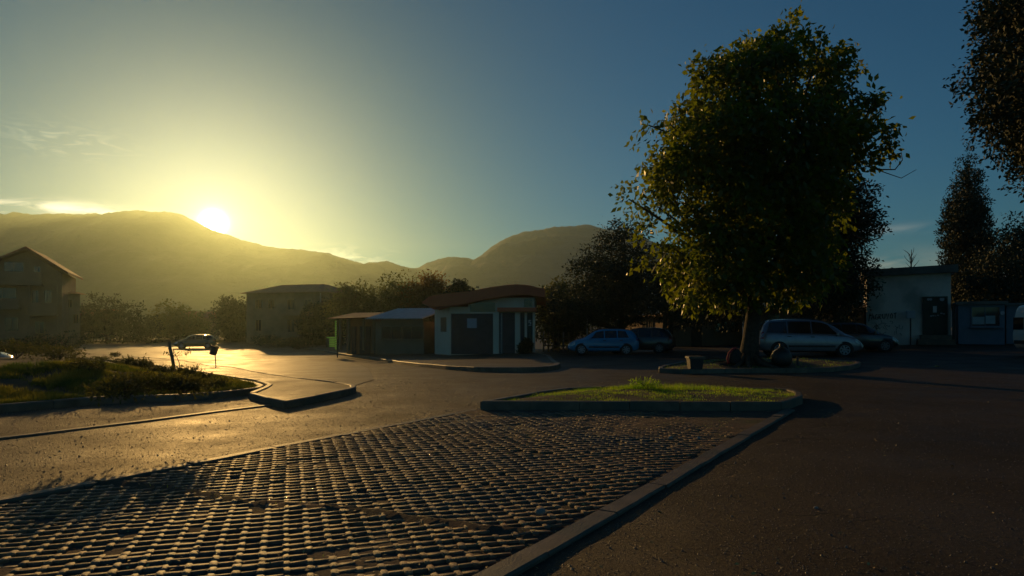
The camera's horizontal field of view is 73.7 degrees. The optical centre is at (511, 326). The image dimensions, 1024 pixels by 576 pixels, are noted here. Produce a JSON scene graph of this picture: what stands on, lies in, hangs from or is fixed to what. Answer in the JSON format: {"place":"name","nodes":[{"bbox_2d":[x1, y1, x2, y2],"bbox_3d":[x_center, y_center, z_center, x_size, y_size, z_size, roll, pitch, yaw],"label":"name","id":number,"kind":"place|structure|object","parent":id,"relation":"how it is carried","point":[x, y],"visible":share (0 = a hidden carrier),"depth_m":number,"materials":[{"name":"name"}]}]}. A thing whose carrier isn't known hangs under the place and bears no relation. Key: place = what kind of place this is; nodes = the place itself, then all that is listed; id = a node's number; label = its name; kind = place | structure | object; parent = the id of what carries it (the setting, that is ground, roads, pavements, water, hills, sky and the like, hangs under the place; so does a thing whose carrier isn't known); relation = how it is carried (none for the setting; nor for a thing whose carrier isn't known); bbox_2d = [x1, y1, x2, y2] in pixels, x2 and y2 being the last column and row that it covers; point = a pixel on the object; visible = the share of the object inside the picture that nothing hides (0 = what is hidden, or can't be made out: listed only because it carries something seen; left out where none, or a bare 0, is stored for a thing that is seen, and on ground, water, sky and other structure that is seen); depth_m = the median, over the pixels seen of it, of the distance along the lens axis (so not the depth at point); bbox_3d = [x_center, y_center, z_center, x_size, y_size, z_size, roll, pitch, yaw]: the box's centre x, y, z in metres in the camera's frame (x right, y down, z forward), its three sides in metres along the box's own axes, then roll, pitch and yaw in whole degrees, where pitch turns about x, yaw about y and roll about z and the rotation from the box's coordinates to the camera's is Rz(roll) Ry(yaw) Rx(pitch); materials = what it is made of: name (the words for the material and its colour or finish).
{"place":"outdoors","nodes":[
{"label":"outdoors","id":0,"kind":"place"},
{"bbox_2d":[33,347,372,384],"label":"road","id":1,"kind":"structure","parent":0,"point":[344,370],"depth_m":43.11,"materials":[{"name":"grey asphalt"}]},
{"bbox_2d":[174,334,215,348],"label":"hatchback","id":2,"kind":"object","parent":1,"relation":"on","point":[202,340],"visible":1,"depth_m":69.38,"materials":[{"name":"grey paint"}]},
{"bbox_2d":[0,210,616,326],"bbox_3d":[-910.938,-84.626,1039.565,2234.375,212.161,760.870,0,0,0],"label":"hills","id":3,"kind":"structure","parent":0,"point":[151,259],"depth_m":907.41,"materials":[{"name":"green plant"}]},
{"bbox_2d":[0,409,779,575],"bbox_3d":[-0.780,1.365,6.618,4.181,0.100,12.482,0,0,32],"label":"paving","id":4,"kind":"structure","parent":0,"point":[218,476],"depth_m":5.36,"materials":[{"name":"grey stone"}]},
{"bbox_2d":[311,347,553,366],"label":"pavement","id":5,"kind":"structure","parent":0,"point":[508,360],"depth_m":33.02,"materials":[{"name":"concrete"}]},
{"bbox_2d":[0,327,1023,575],"bbox_3d":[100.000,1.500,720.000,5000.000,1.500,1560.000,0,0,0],"label":"ground","id":6,"kind":"structure","parent":0,"point":[984,371],"depth_m":7.14,"materials":[{"name":"grey asphalt"}]},
{"bbox_2d":[0,246,82,346],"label":"house","id":7,"kind":"structure","parent":6,"relation":"on","point":[36,287],"depth_m":71.68,"materials":[{"name":"paint"}]},
{"bbox_2d":[0,288,15,298],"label":"window","id":8,"kind":"structure","parent":7,"relation":"in","point":[4,292],"depth_m":71.02,"materials":[{"name":"grey glass"}]},
{"bbox_2d":[5,317,18,330],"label":"window","id":9,"kind":"structure","parent":7,"relation":"in","point":[11,323],"depth_m":71.12,"materials":[{"name":"grey glass"}]},
{"bbox_2d":[4,262,23,271],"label":"window","id":10,"kind":"structure","parent":7,"relation":"in","point":[8,266],"depth_m":71.24,"materials":[{"name":"grey glass"}]},
{"bbox_2d":[31,290,38,302],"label":"window","id":11,"kind":"structure","parent":7,"relation":"in","point":[34,293],"depth_m":71.96,"materials":[{"name":"grey glass"}]},
{"bbox_2d":[35,322,43,333],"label":"window","id":12,"kind":"structure","parent":7,"relation":"in","point":[39,326],"depth_m":72.12,"materials":[{"name":"grey glass"}]},
{"bbox_2d":[44,290,51,302],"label":"window","id":13,"kind":"structure","parent":7,"relation":"in","point":[47,293],"depth_m":72.43,"materials":[{"name":"grey glass"}]},
{"bbox_2d":[29,329,86,352],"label":"hedge shrub","id":14,"kind":"object","parent":6,"relation":"on","point":[59,339],"visible":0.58,"depth_m":54.85,"materials":[{"name":"green plant"}]},
{"bbox_2d":[68,291,86,345],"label":"house","id":15,"kind":"structure","parent":6,"relation":"on","point":[74,308],"depth_m":77.38,"materials":[{"name":"beige paint"}]},
{"bbox_2d":[80,291,167,343],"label":"bushy tree","id":16,"kind":"object","parent":6,"relation":"on","point":[144,331],"visible":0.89,"depth_m":91.73,"materials":[{"name":"green plant"}]},
{"bbox_2d":[0,354,255,403],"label":"verge","id":17,"kind":"structure","parent":6,"relation":"on","point":[19,383],"depth_m":13.04,"materials":[{"name":"green plant"}]},
{"bbox_2d":[0,337,50,357],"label":"shrub","id":18,"kind":"object","parent":17,"relation":"on","point":[26,346],"visible":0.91,"depth_m":20.29,"materials":[{"name":"green plant"}]},
{"bbox_2d":[5,335,59,354],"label":"hedge shrub","id":19,"kind":"object","parent":17,"relation":"on","point":[37,340],"visible":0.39,"depth_m":48.40,"materials":[{"name":"green plant"}]},
{"bbox_2d":[22,342,86,360],"bbox_3d":[-12.195,0.698,18.233,1.410,0.598,1.906,0,0,-22],"label":"shrub","id":20,"kind":"object","parent":17,"relation":"on","point":[53,355],"visible":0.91,"depth_m":18.11,"materials":[{"name":"green plant"}]},
{"bbox_2d":[62,354,111,372],"bbox_3d":[-8.684,0.790,13.871,1.026,0.528,0.778,0,0,36],"label":"shrub","id":21,"kind":"object","parent":17,"relation":"on","point":[83,362],"visible":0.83,"depth_m":13.78,"materials":[{"name":"green plant"}]},
{"bbox_2d":[109,353,150,366],"bbox_3d":[-10.641,1.002,19.000,0.931,0.519,0.998,0,0,0],"label":"shrub","id":22,"kind":"object","parent":17,"relation":"on","point":[128,360],"visible":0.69,"depth_m":18.84,"materials":[{"name":"green plant"}]},
{"bbox_2d":[130,357,155,367],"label":"shrub","id":23,"kind":"object","parent":17,"relation":"on","point":[139,363],"visible":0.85,"depth_m":18.63,"materials":[{"name":"green plant"}]},
{"bbox_2d":[140,364,175,373],"bbox_3d":[-7.935,1.002,15.365,0.772,0.370,0.700,0,0,0],"label":"shrub","id":24,"kind":"object","parent":17,"relation":"on","point":[163,368],"visible":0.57,"depth_m":15.28,"materials":[{"name":"green plant"}]},
{"bbox_2d":[167,341,175,371],"bbox_3d":[-8.799,0.872,17.687,0.275,0.987,0.090,0,0,0],"label":"leaning stake","id":25,"kind":"object","parent":17,"relation":"on","point":[171,353],"visible":0.67,"depth_m":17.66,"materials":[{"name":"brown wood"}]},
{"bbox_2d":[175,363,201,374],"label":"shrub","id":26,"kind":"object","parent":17,"relation":"on","point":[189,371],"visible":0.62,"depth_m":16.50,"materials":[{"name":"green plant"}]},
{"bbox_2d":[191,371,219,378],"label":"shrub","id":27,"kind":"object","parent":17,"relation":"on","point":[205,374],"visible":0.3,"depth_m":14.45,"materials":[{"name":"green plant"}]},
{"bbox_2d":[204,375,232,387],"bbox_3d":[-6.072,1.168,13.590,0.878,0.367,0.747,0,0,-37],"label":"shrub","id":28,"kind":"object","parent":17,"relation":"on","point":[221,382],"visible":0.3,"depth_m":13.62,"materials":[{"name":"green plant"}]},
{"bbox_2d":[0,359,263,412],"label":"kerb","id":29,"kind":"structure","parent":6,"relation":"on","point":[39,405],"depth_m":11.82,"materials":[{"name":"concrete"}]},
{"bbox_2d":[0,395,265,436],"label":"side bay","id":30,"kind":"object","parent":6,"relation":"on","point":[89,412],"visible":0.89,"depth_m":10.48,"materials":[{"name":"grey asphalt"}]},
{"bbox_2d":[75,366,191,406],"bbox_3d":[-4.765,0.743,8.574,1.144,0.459,1.199,0,0,0],"label":"shrub","id":31,"kind":"object","parent":6,"relation":"on","point":[142,382],"visible":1,"depth_m":8.42,"materials":[{"name":"green plant"}]},
{"bbox_2d":[0,404,271,439],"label":"kerb","id":32,"kind":"structure","parent":6,"relation":"on","point":[91,427],"depth_m":9.39,"materials":[{"name":"concrete"}]},
{"bbox_2d":[2,351,349,399],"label":"footpath","id":33,"kind":"structure","parent":6,"relation":"on","point":[283,387],"depth_m":15.48,"materials":[{"name":"concrete"}]},
{"bbox_2d":[209,345,218,366],"bbox_3d":[-12.211,1.213,27.995,0.383,0.906,0.322,0,0,0],"label":"litter bin","id":34,"kind":"object","parent":33,"relation":"on","point":[213,349],"visible":0.97,"depth_m":27.89,"materials":[{"name":"grey metal"}]},
{"bbox_2d":[148,372,219,401],"bbox_3d":[-4.315,0.781,8.972,0.894,0.395,0.754,0,0,0],"label":"shrub","id":35,"kind":"object","parent":6,"relation":"on","point":[196,383],"visible":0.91,"depth_m":8.87,"materials":[{"name":"green plant"}]},
{"bbox_2d":[39,352,355,408],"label":"kerb","id":36,"kind":"structure","parent":6,"relation":"on","point":[290,403],"depth_m":12.67,"materials":[{"name":"concrete"}]},
{"bbox_2d":[180,311,218,337],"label":"house","id":37,"kind":"structure","parent":6,"relation":"on","point":[206,317],"depth_m":119.86,"materials":[{"name":"beige paint"}]},
{"bbox_2d":[0,409,478,503],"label":"kerb","id":38,"kind":"structure","parent":6,"relation":"on","point":[38,493],"depth_m":6.47,"materials":[{"name":"concrete"}]},
{"bbox_2d":[251,334,287,347],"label":"hedge shrub","id":39,"kind":"object","parent":6,"relation":"on","point":[270,341],"visible":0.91,"depth_m":72.34,"materials":[{"name":"green plant"}]},
{"bbox_2d":[241,284,350,344],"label":"house","id":40,"kind":"structure","parent":6,"relation":"on","point":[272,311],"depth_m":86.47,"materials":[{"name":"beige paint"}]},
{"bbox_2d":[287,299,294,309],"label":"window","id":41,"kind":"structure","parent":40,"relation":"in","point":[290,302],"depth_m":85.54,"materials":[{"name":"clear glass"}]},
{"bbox_2d":[287,320,294,331],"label":"window","id":42,"kind":"structure","parent":40,"relation":"in","point":[290,323],"depth_m":85.60,"materials":[{"name":"clear glass"}]},
{"bbox_2d":[279,336,320,349],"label":"hedge shrub","id":43,"kind":"object","parent":6,"relation":"on","point":[295,342],"visible":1,"depth_m":65.92,"materials":[{"name":"green plant"}]},
{"bbox_2d":[294,297,348,344],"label":"bushy tree","id":44,"kind":"object","parent":6,"relation":"on","point":[316,318],"visible":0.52,"depth_m":82.71,"materials":[{"name":"green plant"}]},
{"bbox_2d":[326,320,337,357],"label":"green sign","id":45,"kind":"object","parent":6,"relation":"on","point":[330,341],"visible":1,"depth_m":45.62,"materials":[{"name":"metal"}]},
{"bbox_2d":[317,276,391,339],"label":"bushy tree","id":46,"kind":"object","parent":6,"relation":"on","point":[353,302],"visible":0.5,"depth_m":66.73,"materials":[{"name":"green plant"}]},
{"bbox_2d":[328,312,388,353],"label":"kiosk","id":47,"kind":"object","parent":6,"relation":"on","point":[360,334],"visible":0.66,"depth_m":47.47,"materials":[{"name":"paint"}]},
{"bbox_2d":[352,326,355,353],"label":"door","id":48,"kind":"structure","parent":47,"relation":"in","point":[353,327],"depth_m":48.02,"materials":[{"name":"brown wood"}]},
{"bbox_2d":[359,326,370,353],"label":"door","id":49,"kind":"structure","parent":47,"relation":"in","point":[367,350],"depth_m":47.51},
{"bbox_2d":[358,266,418,312],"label":"bushy tree","id":50,"kind":"object","parent":6,"relation":"on","point":[393,300],"visible":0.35,"depth_m":64.31,"materials":[{"name":"green plant"}]},
{"bbox_2d":[365,308,434,354],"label":"kiosk","id":51,"kind":"object","parent":6,"relation":"on","point":[405,331],"visible":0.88,"depth_m":44.66,"materials":[{"name":"beige paint"}]},
{"bbox_2d":[382,327,421,338],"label":"shop window","id":52,"kind":"structure","parent":51,"relation":"in","point":[407,332],"depth_m":44.48,"materials":[{"name":"grey glass"}]},
{"bbox_2d":[380,327,423,339],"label":"window frame","id":53,"kind":"structure","parent":51,"relation":"in","point":[381,327],"depth_m":44.48,"materials":[{"name":"beige paint"}]},
{"bbox_2d":[397,269,449,321],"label":"russet tree","id":54,"kind":"object","parent":6,"relation":"on","point":[427,288],"visible":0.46,"depth_m":62.72,"materials":[{"name":"brown plant"}]},
{"bbox_2d":[304,347,559,371],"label":"kerb","id":55,"kind":"structure","parent":6,"relation":"on","point":[555,365],"depth_m":23.16,"materials":[{"name":"concrete"}]},
{"bbox_2d":[443,278,478,293],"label":"bushy tree","id":56,"kind":"object","parent":6,"relation":"on","point":[458,285],"visible":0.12,"depth_m":61.73,"materials":[{"name":"green plant"}]},
{"bbox_2d":[422,284,545,354],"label":"kiosk","id":57,"kind":"object","parent":6,"relation":"on","point":[496,320],"visible":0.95,"depth_m":40.32,"materials":[{"name":"white paint"}]},
{"bbox_2d":[451,300,497,313],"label":"window frame","id":58,"kind":"structure","parent":57,"relation":"in","point":[496,301],"depth_m":40.38,"materials":[{"name":"white paint"}]},
{"bbox_2d":[470,302,494,311],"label":"transom window","id":59,"kind":"structure","parent":57,"relation":"in","point":[479,306],"depth_m":40.41,"materials":[{"name":"grey glass"}]},
{"bbox_2d":[499,313,514,353],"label":"door","id":60,"kind":"structure","parent":57,"relation":"in","point":[508,319],"depth_m":40.30,"materials":[{"name":"grey metal"}]},
{"bbox_2d":[520,313,524,341],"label":"side door","id":61,"kind":"structure","parent":57,"relation":"in","point":[522,315],"depth_m":40.23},
{"bbox_2d":[527,313,532,352],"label":"door panel","id":62,"kind":"structure","parent":57,"relation":"in","point":[529,315],"depth_m":40.19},
{"bbox_2d":[2,391,1021,574],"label":"leaf litter","id":63,"kind":"object","parent":6,"relation":"on","point":[753,573],"visible":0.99,"depth_m":4.48,"materials":[{"name":"brown plant"}]},
{"bbox_2d":[0,377,1023,575],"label":"grit","id":64,"kind":"object","parent":6,"relation":"on","point":[992,567],"visible":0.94,"depth_m":7.31,"materials":[{"name":"grey gravel"}]},
{"bbox_2d":[515,337,533,353],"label":"hedge shrub","id":65,"kind":"object","parent":6,"relation":"on","point":[525,346],"visible":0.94,"depth_m":39.22,"materials":[{"name":"green plant"}]},
{"bbox_2d":[543,332,568,351],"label":"picket fence","id":66,"kind":"object","parent":6,"relation":"on","point":[553,338],"visible":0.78,"depth_m":43.47,"materials":[{"name":"brown wood"}]},
{"bbox_2d":[535,274,593,348],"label":"bushy tree","id":67,"kind":"object","parent":6,"relation":"on","point":[555,329],"visible":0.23,"depth_m":49.55,"materials":[{"name":"green plant"}]},
{"bbox_2d":[542,323,588,349],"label":"hedge shrub","id":68,"kind":"object","parent":6,"relation":"on","point":[572,331],"visible":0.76,"depth_m":47.16,"materials":[{"name":"green plant"}]},
{"bbox_2d":[535,215,660,332],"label":"cedar tree","id":69,"kind":"object","parent":6,"relation":"on","point":[607,283],"visible":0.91,"depth_m":42.13,"materials":[{"name":"green plant"}]},
{"bbox_2d":[567,329,639,355],"bbox_3d":[5.062,0.871,38.080,3.930,1.491,1.956,0,0,4],"label":"hatchback","id":70,"kind":"object","parent":6,"relation":"on","point":[623,341],"visible":1,"depth_m":37.29,"materials":[{"name":"blue paint"}]},
{"bbox_2d":[473,409,794,575],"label":"kerb","id":71,"kind":"structure","parent":6,"relation":"on","point":[520,562],"depth_m":4.85,"materials":[{"name":"concrete"}]},
{"bbox_2d":[480,386,802,410],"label":"kerb","id":72,"kind":"structure","parent":6,"relation":"on","point":[795,400],"depth_m":10.91,"materials":[{"name":"concrete"}]},
{"bbox_2d":[611,327,675,353],"bbox_3d":[7.270,0.805,38.868,3.930,1.491,1.956,0,0,20],"label":"hatchback","id":73,"kind":"object","parent":6,"relation":"on","point":[658,340],"visible":0.56,"depth_m":37.86,"materials":[{"name":"black paint"}]},
{"bbox_2d":[625,315,668,329],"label":"house","id":74,"kind":"structure","parent":6,"relation":"on","point":[654,322],"depth_m":51.62,"materials":[{"name":"paint"}]},
{"bbox_2d":[619,234,770,349],"bbox_3d":[11.000,-1.950,39.923,9.562,7.014,9.001,0,0,0],"label":"dark tree","id":75,"kind":"object","parent":6,"relation":"on","point":[672,316],"visible":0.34,"depth_m":39.33,"materials":[{"name":"green plant"}]},
{"bbox_2d":[664,358,853,368],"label":"tree island soil","id":76,"kind":"object","parent":6,"relation":"on","point":[809,363],"visible":0.41,"depth_m":21.62,"materials":[{"name":"brown soil"}]},
{"bbox_2d":[685,356,704,368],"bbox_3d":[5.366,1.058,20.023,0.470,0.379,0.470,0,0,0],"label":"plant pot","id":77,"kind":"object","parent":76,"relation":"on","point":[694,362],"visible":1,"depth_m":19.84,"materials":[{"name":"concrete"}]},
{"bbox_2d":[726,347,740,363],"bbox_3d":[6.844,0.907,21.104,0.490,0.533,0.259,0,0,0],"label":"backpack","id":78,"kind":"object","parent":76,"relation":"on","point":[733,355],"visible":0.98,"depth_m":21.00,"materials":[{"name":"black fabric"}]},
{"bbox_2d":[667,357,853,368],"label":"weeds","id":79,"kind":"object","parent":76,"relation":"on","point":[768,361],"visible":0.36,"depth_m":22.61,"materials":[{"name":"green plant"}]},
{"bbox_2d":[608,0,915,367],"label":"broadleaf tree","id":80,"kind":"object","parent":76,"relation":"on","point":[758,197],"visible":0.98,"depth_m":20.11,"materials":[{"name":"green plant"}]},
{"bbox_2d":[771,344,791,366],"bbox_3d":[8.267,0.875,20.930,0.632,0.698,0.617,0,0,0],"label":"rubbish bag","id":81,"kind":"object","parent":76,"relation":"on","point":[781,355],"visible":1,"depth_m":20.72,"materials":[{"name":"black plastic"}]},
{"bbox_2d":[659,358,859,373],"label":"kerb","id":82,"kind":"structure","parent":6,"relation":"on","point":[855,365],"depth_m":19.97,"materials":[{"name":"concrete"}]},
{"bbox_2d":[743,306,831,329],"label":"workshop","id":83,"kind":"structure","parent":6,"relation":"on","point":[769,315],"depth_m":43.53,"materials":[{"name":"beige paint"}]},
{"bbox_2d":[759,318,862,356],"bbox_3d":[13.183,0.504,30.523,4.390,1.753,2.054,0,0,9],"label":"minivan","id":84,"kind":"object","parent":6,"relation":"on","point":[801,335],"visible":0.81,"depth_m":29.79,"materials":[{"name":"silver metal"}]},
{"bbox_2d":[786,171,893,322],"bbox_3d":[17.326,-3.885,37.052,6.511,10.354,6.558,0,0,0],"label":"dark tree","id":85,"kind":"object","parent":6,"relation":"on","point":[849,297],"visible":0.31,"depth_m":35.80,"materials":[{"name":"green plant"}]},
{"bbox_2d":[839,305,865,324],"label":"yard wall","id":86,"kind":"structure","parent":6,"relation":"on","point":[862,318],"depth_m":40.03,"materials":[{"name":"beige paint"}]},
{"bbox_2d":[828,322,898,351],"bbox_3d":[16.742,0.535,33.601,3.930,1.491,1.956,0,0,6],"label":"dark car","id":87,"kind":"object","parent":6,"relation":"on","point":[868,337],"visible":0.52,"depth_m":32.76,"materials":[{"name":"black paint"}]},
{"bbox_2d":[860,264,957,344],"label":"shop building","id":88,"kind":"structure","parent":6,"relation":"on","point":[923,293],"depth_m":38.12,"materials":[{"name":"grey paint"}]},
{"bbox_2d":[924,298,945,334],"bbox_3d":[23.351,-0.568,37.689,1.058,2.079,0.092,0,0,26],"label":"door","id":89,"kind":"structure","parent":88,"relation":"in","point":[934,308],"depth_m":37.67,"materials":[{"name":"metal"}]},
{"bbox_2d":[906,311,914,344],"bbox_3d":[22.094,0.111,37.842,0.440,1.958,0.241,0,0,26],"label":"signpost","id":90,"kind":"object","parent":6,"relation":"on","point":[910,314],"visible":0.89,"depth_m":37.78,"materials":[{"name":"metal"}]},
{"bbox_2d":[930,141,999,309],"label":"conifer tree","id":91,"kind":"object","parent":6,"relation":"on","point":[966,225],"visible":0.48,"depth_m":47.02,"materials":[{"name":"green plant"}]},
{"bbox_2d":[953,301,1007,344],"bbox_3d":[25.358,-0.188,37.057,2.269,2.276,2.800,0,0,30],"label":"kiosk","id":92,"kind":"object","parent":6,"relation":"on","point":[979,322],"visible":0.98,"depth_m":36.09,"materials":[{"name":"blue metal"}]},
{"bbox_2d":[971,306,999,326],"bbox_3d":[24.965,-0.520,35.992,1.277,1.069,0.080,0,0,30],"label":"window","id":93,"kind":"structure","parent":92,"relation":"in","point":[981,316],"depth_m":35.99,"materials":[{"name":"grey glass"}]},
{"bbox_2d":[942,0,1023,202],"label":"dark tree","id":94,"kind":"object","parent":6,"relation":"on","point":[1002,99],"visible":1,"depth_m":20.02,"materials":[{"name":"green plant"}]},
{"bbox_2d":[951,210,1023,302],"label":"dark tree","id":95,"kind":"object","parent":6,"relation":"on","point":[1004,262],"visible":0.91,"depth_m":41.89,"materials":[{"name":"green plant"}]},
{"bbox_2d":[1005,303,1023,343],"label":"kiosk","id":96,"kind":"object","parent":6,"relation":"on","point":[1010,310],"visible":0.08,"depth_m":36.32,"materials":[{"name":"metal"}]},
{"bbox_2d":[1013,305,1023,348],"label":"van","id":97,"kind":"object","parent":6,"relation":"on","point":[1018,329],"visible":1,"depth_m":27.62,"materials":[{"name":"white paint"}]},
{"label":"workshop","id":98,"kind":"object","parent":6,"relation":"on","visible":0},
{"bbox_2d":[691,326,701,345],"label":"door","id":99,"kind":"structure","parent":98,"relation":"in","point":[696,338],"depth_m":46.29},
{"bbox_2d":[0,0,1023,268],"label":"sky","id":100,"kind":"structure","parent":0,"point":[406,133],"materials":[{"name":"blue"}]},
{"bbox_2d":[84,327,951,340],"bbox_3d":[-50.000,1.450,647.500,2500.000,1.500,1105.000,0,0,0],"label":"field","id":101,"kind":"structure","parent":0,"point":[217,338],"depth_m":110.33,"materials":[{"name":"green plant"}]},
{"bbox_2d":[145,299,214,341],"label":"bushy tree","id":102,"kind":"object","parent":101,"relation":"on","point":[178,322],"visible":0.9,"depth_m":102.20,"materials":[{"name":"green plant"}]},
{"bbox_2d":[206,295,245,341],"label":"bushy tree","id":103,"kind":"object","parent":101,"relation":"on","point":[230,319],"visible":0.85,"depth_m":97.83,"materials":[{"name":"green plant"}]},
{"bbox_2d":[504,382,794,400],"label":"grass","id":104,"kind":"structure","parent":0,"point":[672,388],"depth_m":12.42,"materials":[{"name":"green plant"}]},
{"bbox_2d":[628,376,666,388],"bbox_3d":[2.526,1.106,12.887,0.743,0.416,0.711,0,0,33],"label":"grass tuft","id":105,"kind":"object","parent":104,"relation":"on","point":[650,385],"visible":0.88,"depth_m":12.89,"materials":[{"name":"green plant"}]},
{"bbox_2d":[416,224,1021,326],"bbox_3d":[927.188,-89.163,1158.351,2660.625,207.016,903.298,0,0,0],"label":"mountain","id":106,"kind":"structure","parent":0,"point":[534,258],"depth_m":1035.21,"materials":[{"name":"green plant"}]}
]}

